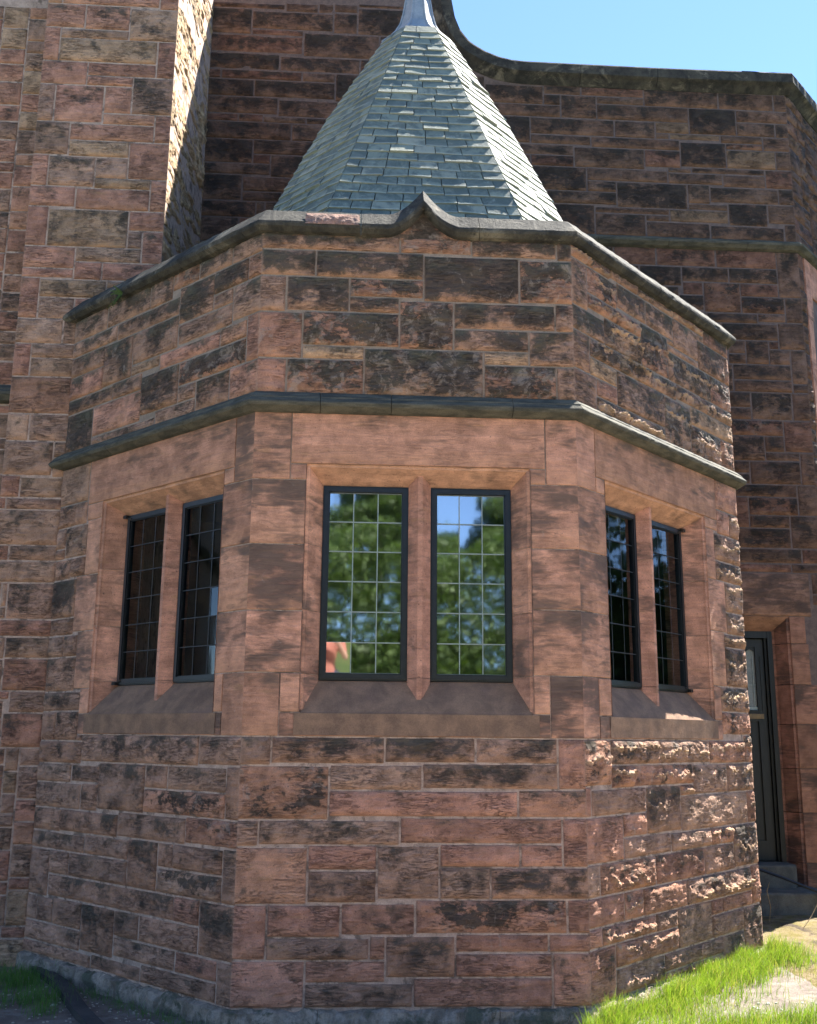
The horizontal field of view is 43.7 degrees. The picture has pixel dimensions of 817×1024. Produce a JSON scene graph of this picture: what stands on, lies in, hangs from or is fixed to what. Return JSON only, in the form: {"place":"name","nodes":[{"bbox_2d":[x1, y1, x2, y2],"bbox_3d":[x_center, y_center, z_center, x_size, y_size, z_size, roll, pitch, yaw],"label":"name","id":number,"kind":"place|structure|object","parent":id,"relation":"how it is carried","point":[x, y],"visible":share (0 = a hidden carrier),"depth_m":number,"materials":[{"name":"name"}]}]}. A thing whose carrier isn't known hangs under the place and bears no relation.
{"place":"outdoors","nodes":[
{"label":"outdoors","id":0,"kind":"place"},
{"bbox_2d":[0,957,77,1019],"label":"grass","id":1,"kind":"structure","parent":0,"point":[20,980],"depth_m":6.79,"materials":[{"name":"green plant"}]},
{"bbox_2d":[0,966,816,1023],"bbox_3d":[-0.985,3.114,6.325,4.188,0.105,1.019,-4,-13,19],"label":"grass","id":2,"kind":"structure","parent":0,"point":[121,1004],"depth_m":6.56,"materials":[{"name":"green plant"}]},
{"bbox_2d":[31,966,104,1023],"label":"edging board","id":3,"kind":"object","parent":2,"relation":"on","point":[80,1011],"visible":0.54,"depth_m":6.59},
{"bbox_2d":[0,985,165,1023],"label":"gravel chips","id":4,"kind":"object","parent":2,"relation":"on","point":[133,1012],"visible":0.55,"depth_m":6.45,"materials":[{"name":"grey gravel"}]},
{"bbox_2d":[0,0,213,966],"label":"buttress","id":5,"kind":"structure","parent":2,"relation":"on","point":[116,186],"depth_m":8.98,"materials":[{"name":"stone"}]},
{"bbox_2d":[15,0,765,1023],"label":"stone bay","id":6,"kind":"object","parent":2,"relation":"on","point":[399,418],"visible":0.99,"depth_m":7.07,"materials":[{"name":"stone"}]},
{"bbox_2d":[108,286,122,307],"bbox_3d":[-2.349,-1.710,8.130,0.127,0.218,0.122,1,-12,-3],"label":"fern","id":7,"kind":"object","parent":6,"relation":"attached to","point":[118,292],"visible":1,"depth_m":8.18,"materials":[{"name":"green plant"}]},
{"bbox_2d":[753,1002,816,1023],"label":"gravel chips","id":8,"kind":"object","parent":2,"relation":"on","point":[781,1009],"visible":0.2,"depth_m":6.50,"materials":[{"name":"gravel"}]},
{"bbox_2d":[759,862,816,915],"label":"steps","id":9,"kind":"structure","parent":2,"relation":"on","point":[787,897],"depth_m":9.66,"materials":[{"name":"concrete"}]},
{"bbox_2d":[759,868,816,892],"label":"handrail bar","id":10,"kind":"object","parent":9,"relation":"on","point":[788,880],"visible":0.78,"depth_m":9.71,"materials":[{"name":"black paint"}]},
{"bbox_2d":[762,915,816,987],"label":"mossy slab","id":11,"kind":"structure","parent":2,"relation":"on","point":[790,926],"depth_m":8.80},
{"bbox_2d":[767,882,770,921],"bbox_3d":[3.270,3.554,9.240,0.033,0.381,0.048,-3,-13,18],"label":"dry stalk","id":12,"kind":"object","parent":11,"relation":"on","point":[769,902],"visible":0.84,"depth_m":9.24,"materials":[{"name":"brown plant"}]},
{"bbox_2d":[452,0,816,103],"label":"sky","id":13,"kind":"structure","parent":0,"point":[778,36],"materials":[{"name":"blue"}]},
{"bbox_2d":[572,929,816,1023],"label":"grass","id":14,"kind":"structure","parent":0,"point":[749,966],"depth_m":6.58,"materials":[{"name":"green plant"}]},
{"label":"ground","id":15,"kind":"structure","parent":0,"visible":0},
{"bbox_2d":[0,0,47,490],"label":"corner wall","id":16,"kind":"structure","parent":15,"relation":"on","point":[22,29],"depth_m":9.39,"materials":[{"name":"stone"}]},
{"bbox_2d":[200,0,816,887],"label":"building","id":17,"kind":"structure","parent":15,"relation":"on","point":[696,188],"depth_m":11.53,"materials":[{"name":"stone"}]},
{"bbox_2d":[744,631,786,861],"bbox_3d":[3.433,2.396,10.533,0.770,2.320,0.100,1,-12,-3],"label":"door","id":18,"kind":"structure","parent":17,"relation":"in","point":[769,811],"depth_m":10.54,"materials":[{"name":"paint"}]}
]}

